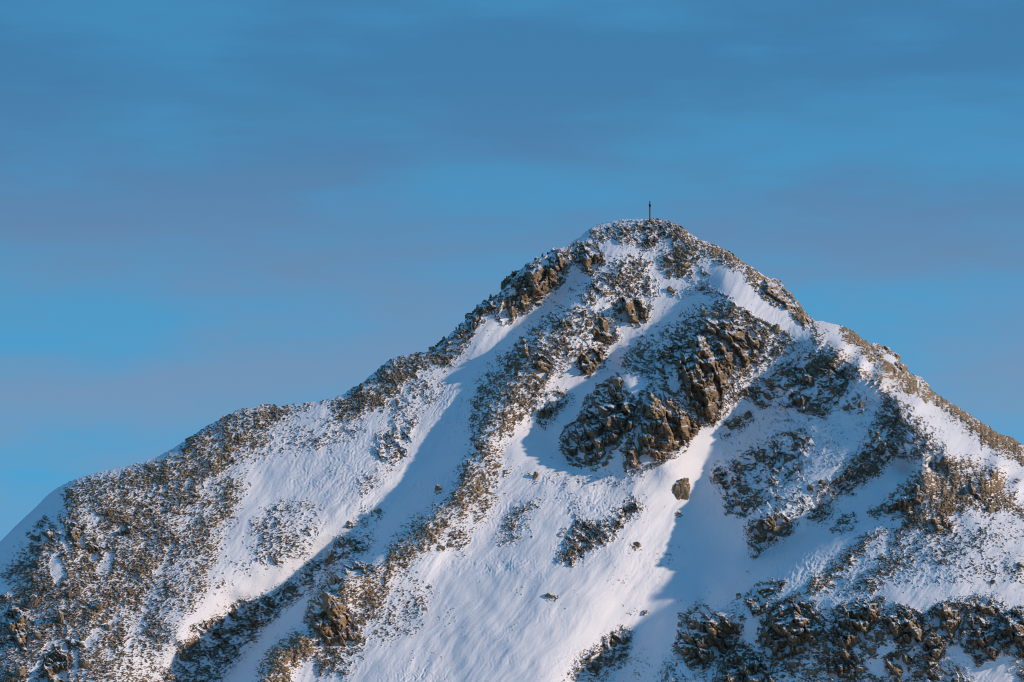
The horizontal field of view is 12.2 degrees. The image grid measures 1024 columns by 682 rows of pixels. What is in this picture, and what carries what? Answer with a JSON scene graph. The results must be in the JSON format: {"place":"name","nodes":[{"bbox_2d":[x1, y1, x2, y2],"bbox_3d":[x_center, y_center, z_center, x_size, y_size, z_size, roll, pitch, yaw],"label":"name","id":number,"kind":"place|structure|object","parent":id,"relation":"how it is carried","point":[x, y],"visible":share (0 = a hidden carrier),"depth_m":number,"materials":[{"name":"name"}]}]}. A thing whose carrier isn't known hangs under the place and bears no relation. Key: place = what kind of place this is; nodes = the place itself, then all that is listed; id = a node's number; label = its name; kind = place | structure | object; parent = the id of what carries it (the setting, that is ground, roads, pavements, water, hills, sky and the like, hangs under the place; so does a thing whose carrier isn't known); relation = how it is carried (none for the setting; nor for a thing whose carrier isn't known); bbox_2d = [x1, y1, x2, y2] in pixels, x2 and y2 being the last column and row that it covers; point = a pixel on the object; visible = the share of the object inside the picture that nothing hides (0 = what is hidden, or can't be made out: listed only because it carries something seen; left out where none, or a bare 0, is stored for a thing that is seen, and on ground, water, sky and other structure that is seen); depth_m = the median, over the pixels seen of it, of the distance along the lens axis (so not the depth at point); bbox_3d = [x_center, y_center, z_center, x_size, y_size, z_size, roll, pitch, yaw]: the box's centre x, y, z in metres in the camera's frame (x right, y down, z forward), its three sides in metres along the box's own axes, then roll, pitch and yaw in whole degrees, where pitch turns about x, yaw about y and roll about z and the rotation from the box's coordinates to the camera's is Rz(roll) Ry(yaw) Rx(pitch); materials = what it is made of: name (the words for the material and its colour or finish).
{"place":"outdoors","nodes":[
{"label":"outdoors","id":0,"kind":"place"},
{"bbox_2d":[0,218,1023,681],"bbox_3d":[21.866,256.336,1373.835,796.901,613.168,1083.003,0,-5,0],"label":"mountain","id":1,"kind":"structure","parent":0,"point":[472,602],"depth_m":1393.99,"materials":[{"name":"white snow"}]},
{"bbox_2d":[5,604,27,651],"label":"rock crag","id":2,"kind":"structure","parent":1,"relation":"on","point":[15,623],"depth_m":1332.14,"materials":[{"name":"brown stone"}]},
{"bbox_2d":[14,666,25,676],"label":"boulder","id":3,"kind":"object","parent":1,"relation":"on","point":[20,671],"visible":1,"depth_m":1313.86,"materials":[{"name":"brown stone"}]},
{"bbox_2d":[29,594,38,608],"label":"boulder","id":4,"kind":"object","parent":1,"relation":"on","point":[34,600],"visible":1,"depth_m":1342.24,"materials":[{"name":"brown stone"}]},
{"bbox_2d":[33,630,41,639],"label":"boulder","id":5,"kind":"object","parent":1,"relation":"on","point":[37,635],"visible":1,"depth_m":1328.88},
{"bbox_2d":[32,518,55,541],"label":"rock crag","id":6,"kind":"structure","parent":1,"relation":"on","point":[48,533],"depth_m":1371.88,"materials":[{"name":"grey stone"}]},
{"bbox_2d":[38,647,68,681],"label":"rock crag","id":7,"kind":"structure","parent":1,"relation":"on","point":[51,667],"depth_m":1318.72,"materials":[{"name":"brown stone"}]},
{"bbox_2d":[56,611,64,623],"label":"boulder","id":8,"kind":"object","parent":1,"relation":"on","point":[60,618],"visible":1,"depth_m":1335.04,"materials":[{"name":"brown stone"}]},
{"bbox_2d":[65,591,74,598],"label":"boulder","id":9,"kind":"object","parent":1,"relation":"on","point":[68,594],"visible":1,"depth_m":1345.60,"materials":[{"name":"brown stone"}]},
{"bbox_2d":[66,637,81,649],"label":"rock crag","id":10,"kind":"structure","parent":1,"relation":"on","point":[71,642],"depth_m":1327.86,"materials":[{"name":"brown stone"}]},
{"bbox_2d":[68,521,84,546],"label":"rock crag","id":11,"kind":"structure","parent":1,"relation":"on","point":[75,530],"depth_m":1370.29,"materials":[{"name":"brown stone"}]},
{"bbox_2d":[79,566,87,570],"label":"boulder","id":12,"kind":"object","parent":1,"relation":"on","point":[83,568],"visible":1,"depth_m":1357.10,"materials":[{"name":"brown stone"}]},
{"bbox_2d":[78,657,89,668],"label":"boulder","id":13,"kind":"object","parent":1,"relation":"on","point":[83,662],"visible":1,"depth_m":1319.09,"materials":[{"name":"brown stone"}]},
{"bbox_2d":[85,536,98,560],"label":"rock crag","id":14,"kind":"structure","parent":1,"relation":"on","point":[92,547],"depth_m":1366.32,"materials":[{"name":"brown stone"}]},
{"bbox_2d":[89,601,102,610],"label":"boulder","id":15,"kind":"object","parent":1,"relation":"on","point":[96,605],"visible":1,"depth_m":1341.90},
{"bbox_2d":[104,623,111,630],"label":"boulder","id":16,"kind":"object","parent":1,"relation":"on","point":[107,627],"visible":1,"depth_m":1335.97,"materials":[{"name":"brown stone"}]},
{"bbox_2d":[117,524,133,535],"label":"rock crag","id":17,"kind":"structure","parent":1,"relation":"on","point":[127,529],"depth_m":1374.70,"materials":[{"name":"stone"}]},
{"bbox_2d":[185,436,194,441],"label":"boulder","id":18,"kind":"object","parent":1,"relation":"on","point":[190,438],"visible":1,"depth_m":1416.19,"materials":[{"name":"stone"}]},
{"bbox_2d":[307,586,355,646],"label":"rock crag","id":19,"kind":"structure","parent":1,"relation":"on","point":[333,607],"depth_m":1342.02,"materials":[{"name":"brown stone"}]},
{"bbox_2d":[329,572,341,584],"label":"rock crag","id":20,"kind":"structure","parent":1,"relation":"on","point":[335,578],"depth_m":1358.96,"materials":[{"name":"stone"}]},
{"bbox_2d":[347,626,359,640],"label":"rock crag","id":21,"kind":"structure","parent":1,"relation":"on","point":[353,635],"depth_m":1343.47,"materials":[{"name":"brown stone"}]},
{"bbox_2d":[344,561,367,577],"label":"rock crag","id":22,"kind":"structure","parent":1,"relation":"on","point":[355,565],"depth_m":1365.04,"materials":[{"name":"grey stone"}]},
{"bbox_2d":[373,508,381,513],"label":"boulder","id":23,"kind":"object","parent":1,"relation":"on","point":[378,510],"visible":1,"depth_m":1400.82,"materials":[{"name":"stone"}]},
{"bbox_2d":[435,484,441,490],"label":"boulder","id":24,"kind":"object","parent":1,"relation":"on","point":[438,487],"visible":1,"depth_m":1398.97,"materials":[{"name":"stone"}]},
{"bbox_2d":[435,294,497,348],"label":"rock crag","id":25,"kind":"structure","parent":1,"relation":"on","point":[482,309],"depth_m":1468.06,"materials":[{"name":"brown stone"}]},
{"bbox_2d":[501,275,512,291],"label":"rock crag","id":26,"kind":"structure","parent":1,"relation":"on","point":[504,284],"depth_m":1481.86,"materials":[{"name":"brown stone"}]},
{"bbox_2d":[0,225,1021,681],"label":"scree","id":27,"kind":"structure","parent":1,"relation":"on","point":[568,533],"depth_m":1387.69,"materials":[{"name":"brown stone"}]},
{"bbox_2d":[516,338,529,358],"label":"rock crag","id":28,"kind":"structure","parent":1,"relation":"on","point":[523,346],"depth_m":1451.79,"materials":[{"name":"brown stone"}]},
{"bbox_2d":[533,471,538,478],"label":"boulder","id":29,"kind":"object","parent":1,"relation":"on","point":[535,474],"visible":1,"depth_m":1407.51,"materials":[{"name":"stone"}]},
{"bbox_2d":[505,247,567,317],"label":"rock crag","id":30,"kind":"structure","parent":1,"relation":"on","point":[540,281],"depth_m":1478.47,"materials":[{"name":"brown stone"}]},
{"bbox_2d":[534,353,552,372],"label":"rock crag","id":31,"kind":"structure","parent":1,"relation":"on","point":[541,365],"depth_m":1448.13,"materials":[{"name":"brown stone"}]},
{"bbox_2d":[537,404,553,418],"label":"rock crag","id":32,"kind":"structure","parent":1,"relation":"on","point":[546,412],"depth_m":1438.02,"materials":[{"name":"stone"}]},
{"bbox_2d":[545,592,555,597],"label":"boulder","id":33,"kind":"object","parent":1,"relation":"on","point":[549,594],"visible":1,"depth_m":1366.72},
{"bbox_2d":[552,319,562,331],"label":"rock crag","id":34,"kind":"structure","parent":1,"relation":"on","point":[555,326],"depth_m":1461.12,"materials":[{"name":"brown stone"}]},
{"bbox_2d":[570,244,601,272],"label":"rock crag","id":35,"kind":"structure","parent":1,"relation":"on","point":[587,257],"depth_m":1490.03,"materials":[{"name":"brown stone"}]},
{"bbox_2d":[579,348,602,372],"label":"rock crag","id":36,"kind":"structure","parent":1,"relation":"on","point":[588,364],"depth_m":1456.58,"materials":[{"name":"brown stone"}]},
{"bbox_2d":[565,382,636,465],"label":"rock crag","id":37,"kind":"structure","parent":1,"relation":"on","point":[613,421],"depth_m":1425.29,"materials":[{"name":"stone"}]},
{"bbox_2d":[591,317,614,342],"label":"rock crag","id":38,"kind":"structure","parent":1,"relation":"on","point":[602,335],"depth_m":1465.44,"materials":[{"name":"brown stone"}]},
{"bbox_2d":[612,377,622,401],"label":"rock crag","id":39,"kind":"structure","parent":1,"relation":"on","point":[617,382],"depth_m":1436.74,"materials":[{"name":"brown stone"}]},
{"bbox_2d":[608,634,627,650],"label":"rock crag","id":40,"kind":"structure","parent":1,"relation":"on","point":[623,641],"depth_m":1369.94,"materials":[{"name":"brown stone"}]},
{"bbox_2d":[616,295,647,323],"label":"rock crag","id":41,"kind":"structure","parent":1,"relation":"on","point":[629,306],"depth_m":1474.51,"materials":[{"name":"brown stone"}]},
{"bbox_2d":[648,201,651,221],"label":"summit cross","id":42,"kind":"object","parent":1,"relation":"on","point":[649,220],"visible":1,"depth_m":1511.57,"materials":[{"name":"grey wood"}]},
{"bbox_2d":[626,382,701,467],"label":"rock crag","id":43,"kind":"structure","parent":1,"relation":"on","point":[658,433],"depth_m":1421.82,"materials":[{"name":"brown stone"}]},
{"bbox_2d":[654,344,673,378],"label":"rock crag","id":44,"kind":"structure","parent":1,"relation":"on","point":[665,352],"depth_m":1452.67,"materials":[{"name":"stone"}]},
{"bbox_2d":[665,256,674,262],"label":"boulder","id":45,"kind":"object","parent":1,"relation":"on","point":[669,259],"visible":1,"depth_m":1494.16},
{"bbox_2d":[667,285,673,292],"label":"boulder","id":46,"kind":"object","parent":1,"relation":"on","point":[669,289],"visible":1,"depth_m":1485.20,"materials":[{"name":"brown stone"}]},
{"bbox_2d":[672,477,689,499],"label":"boulder","id":47,"kind":"object","parent":1,"relation":"on","point":[681,488],"visible":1,"depth_m":1418.16,"materials":[{"name":"brown stone"}]},
{"bbox_2d":[678,262,688,267],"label":"boulder","id":48,"kind":"object","parent":1,"relation":"on","point":[685,265],"visible":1,"depth_m":1493.22,"materials":[{"name":"brown stone"}]},
{"bbox_2d":[700,310,707,316],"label":"boulder","id":49,"kind":"object","parent":1,"relation":"on","point":[703,313],"visible":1,"depth_m":1468.87,"materials":[{"name":"brown stone"}]},
{"bbox_2d":[674,330,734,422],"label":"rock crag","id":50,"kind":"structure","parent":1,"relation":"on","point":[703,366],"depth_m":1441.96,"materials":[{"name":"brown stone"}]},
{"bbox_2d":[674,606,737,667],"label":"rock crag","id":51,"kind":"structure","parent":1,"relation":"on","point":[703,633],"depth_m":1355.27,"materials":[{"name":"brown stone"}]},
{"bbox_2d":[714,470,729,488],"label":"rock crag","id":52,"kind":"structure","parent":1,"relation":"on","point":[720,475],"depth_m":1426.32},
{"bbox_2d":[697,317,761,368],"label":"rock crag","id":53,"kind":"structure","parent":1,"relation":"on","point":[731,333],"depth_m":1459.62,"materials":[{"name":"brown stone"}]},
{"bbox_2d":[732,417,739,424],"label":"boulder","id":54,"kind":"object","parent":1,"relation":"on","point":[736,421],"visible":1,"depth_m":1444.70,"materials":[{"name":"stone"}]},
{"bbox_2d":[728,498,746,509],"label":"rock crag","id":55,"kind":"structure","parent":1,"relation":"on","point":[740,502],"depth_m":1412.22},
{"bbox_2d":[717,643,775,681],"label":"rock crag","id":56,"kind":"structure","parent":1,"relation":"on","point":[745,664],"depth_m":1346.45,"materials":[{"name":"brown stone"}]},
{"bbox_2d":[744,410,750,418],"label":"boulder","id":57,"kind":"object","parent":1,"relation":"on","point":[747,414],"visible":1,"depth_m":1445.69,"materials":[{"name":"stone"}]},
{"bbox_2d":[745,583,780,614],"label":"rock crag","id":58,"kind":"structure","parent":1,"relation":"on","point":[753,600],"depth_m":1364.34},
{"bbox_2d":[755,391,771,407],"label":"rock crag","id":59,"kind":"structure","parent":1,"relation":"on","point":[760,401],"depth_m":1449.36,"materials":[{"name":"stone"}]},
{"bbox_2d":[761,320,770,327],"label":"boulder","id":60,"kind":"object","parent":1,"relation":"on","point":[767,323],"visible":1,"depth_m":1468.88,"materials":[{"name":"brown stone"}]},
{"bbox_2d":[754,516,788,547],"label":"rock crag","id":61,"kind":"structure","parent":1,"relation":"on","point":[772,526],"depth_m":1398.06,"materials":[{"name":"brown stone"}]},
{"bbox_2d":[764,443,785,473],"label":"rock crag","id":62,"kind":"structure","parent":1,"relation":"on","point":[770,462],"depth_m":1425.32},
{"bbox_2d":[771,324,779,334],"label":"boulder","id":63,"kind":"object","parent":1,"relation":"on","point":[775,328],"visible":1,"depth_m":1468.56,"materials":[{"name":"brown stone"}]},
{"bbox_2d":[757,276,804,312],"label":"rock crag","id":64,"kind":"structure","parent":1,"relation":"on","point":[774,290],"depth_m":1486.30,"materials":[{"name":"brown stone"}]},
{"bbox_2d":[760,595,823,663],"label":"rock crag","id":65,"kind":"structure","parent":1,"relation":"on","point":[792,623],"depth_m":1349.67,"materials":[{"name":"brown stone"}]},
{"bbox_2d":[787,661,798,667],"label":"boulder","id":66,"kind":"object","parent":1,"relation":"on","point":[791,663],"visible":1,"depth_m":1344.24,"materials":[{"name":"stone"}]},
{"bbox_2d":[792,393,809,412],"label":"rock crag","id":67,"kind":"structure","parent":1,"relation":"on","point":[800,399],"depth_m":1441.76,"materials":[{"name":"brown stone"}]},
{"bbox_2d":[798,366,813,387],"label":"rock crag","id":68,"kind":"structure","parent":1,"relation":"on","point":[806,378],"depth_m":1450.32,"materials":[{"name":"brown stone"}]},
{"bbox_2d":[807,484,813,489],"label":"boulder","id":69,"kind":"object","parent":1,"relation":"on","point":[810,486],"visible":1,"depth_m":1408.49,"materials":[{"name":"stone"}]},
{"bbox_2d":[806,318,815,335],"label":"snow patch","id":70,"kind":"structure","parent":1,"relation":"on","point":[809,323],"depth_m":1475.48,"materials":[{"name":"white snow"}]},
{"bbox_2d":[807,667,817,674],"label":"boulder","id":71,"kind":"object","parent":1,"relation":"on","point":[812,671],"visible":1,"depth_m":1341.03,"materials":[{"name":"grey stone"}]},
{"bbox_2d":[826,655,853,677],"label":"rock crag","id":72,"kind":"structure","parent":1,"relation":"on","point":[841,669],"depth_m":1341.20,"materials":[{"name":"brown stone"}]},
{"bbox_2d":[828,629,858,664],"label":"rock crag","id":73,"kind":"structure","parent":1,"relation":"on","point":[843,651],"depth_m":1342.77,"materials":[{"name":"brown stone"}]},
{"bbox_2d":[839,518,852,528],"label":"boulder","id":74,"kind":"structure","parent":1,"relation":"on","point":[845,521],"depth_m":1397.77,"materials":[{"name":"grey stone"}]},
{"bbox_2d":[843,405,849,409],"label":"boulder","id":75,"kind":"object","parent":1,"relation":"on","point":[845,407],"visible":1,"depth_m":1435.41,"materials":[{"name":"grey stone"}]},
{"bbox_2d":[833,600,880,647],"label":"rock crag","id":76,"kind":"structure","parent":1,"relation":"on","point":[854,619],"depth_m":1347.29,"materials":[{"name":"brown stone"}]},
{"bbox_2d":[855,665,865,672],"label":"boulder","id":77,"kind":"object","parent":1,"relation":"on","point":[859,668],"visible":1,"depth_m":1340.74,"materials":[{"name":"grey stone"}]},
{"bbox_2d":[867,647,875,655],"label":"boulder","id":78,"kind":"object","parent":1,"relation":"on","point":[871,651],"visible":1,"depth_m":1342.70,"materials":[{"name":"brown stone"}]},
{"bbox_2d":[876,630,883,639],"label":"boulder","id":79,"kind":"object","parent":1,"relation":"on","point":[880,636],"visible":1,"depth_m":1344.70,"materials":[{"name":"brown stone"}]},
{"bbox_2d":[871,343,907,370],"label":"rock crag","id":80,"kind":"structure","parent":1,"relation":"on","point":[895,354],"depth_m":1474.84,"materials":[{"name":"brown stone"}]},
{"bbox_2d":[889,445,897,453],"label":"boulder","id":81,"kind":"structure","parent":1,"relation":"on","point":[893,449],"depth_m":1418.51,"materials":[{"name":"stone"}]},
{"bbox_2d":[885,650,914,681],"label":"rock crag","id":82,"kind":"structure","parent":1,"relation":"on","point":[896,669],"depth_m":1341.14,"materials":[{"name":"brown stone"}]},
{"bbox_2d":[877,482,924,514],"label":"rock crag","id":83,"kind":"structure","parent":1,"relation":"on","point":[910,499],"depth_m":1391.70,"materials":[{"name":"stone"}]},
{"bbox_2d":[883,607,929,647],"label":"rock crag","id":84,"kind":"structure","parent":1,"relation":"on","point":[902,622],"depth_m":1345.53,"materials":[{"name":"brown stone"}]},
{"bbox_2d":[914,670,922,676],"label":"boulder","id":85,"kind":"object","parent":1,"relation":"on","point":[917,673],"visible":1,"depth_m":1341.07,"materials":[{"name":"grey stone"}]},
{"bbox_2d":[915,375,930,392],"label":"rock crag","id":86,"kind":"structure","parent":1,"relation":"on","point":[922,383],"depth_m":1465.64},
{"bbox_2d":[922,637,943,669],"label":"rock crag","id":87,"kind":"structure","parent":1,"relation":"on","point":[935,645],"depth_m":1342.41,"materials":[{"name":"brown stone"}]},
{"bbox_2d":[925,517,948,532],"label":"rock crag","id":88,"kind":"structure","parent":1,"relation":"on","point":[938,525],"depth_m":1386.14,"materials":[{"name":"brown stone"}]},
{"bbox_2d":[929,602,964,638],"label":"rock crag","id":89,"kind":"structure","parent":1,"relation":"on","point":[950,621],"depth_m":1349.29,"materials":[{"name":"brown stone"}]},
{"bbox_2d":[967,482,981,499],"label":"rock crag","id":90,"kind":"structure","parent":1,"relation":"on","point":[971,488],"depth_m":1402.33,"materials":[{"name":"brown stone"}]},
{"bbox_2d":[965,627,999,659],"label":"rock crag","id":91,"kind":"structure","parent":1,"relation":"on","point":[984,641],"depth_m":1345.80,"materials":[{"name":"brown stone"}]},
{"bbox_2d":[966,603,1002,633],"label":"rock crag","id":92,"kind":"structure","parent":1,"relation":"on","point":[983,620],"depth_m":1354.00,"materials":[{"name":"brown stone"}]},
{"bbox_2d":[986,505,993,512],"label":"boulder","id":93,"kind":"object","parent":1,"relation":"on","point":[989,509],"visible":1,"depth_m":1397.03,"materials":[{"name":"brown stone"}]},
{"bbox_2d":[992,606,1023,657],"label":"rock crag","id":94,"kind":"structure","parent":1,"relation":"on","point":[1012,627],"depth_m":1348.06,"materials":[{"name":"brown stone"}]},
{"bbox_2d":[0,0,1023,540],"label":"sky","id":95,"kind":"structure","parent":0,"point":[210,210],"materials":[{"name":"blue"}]}
]}

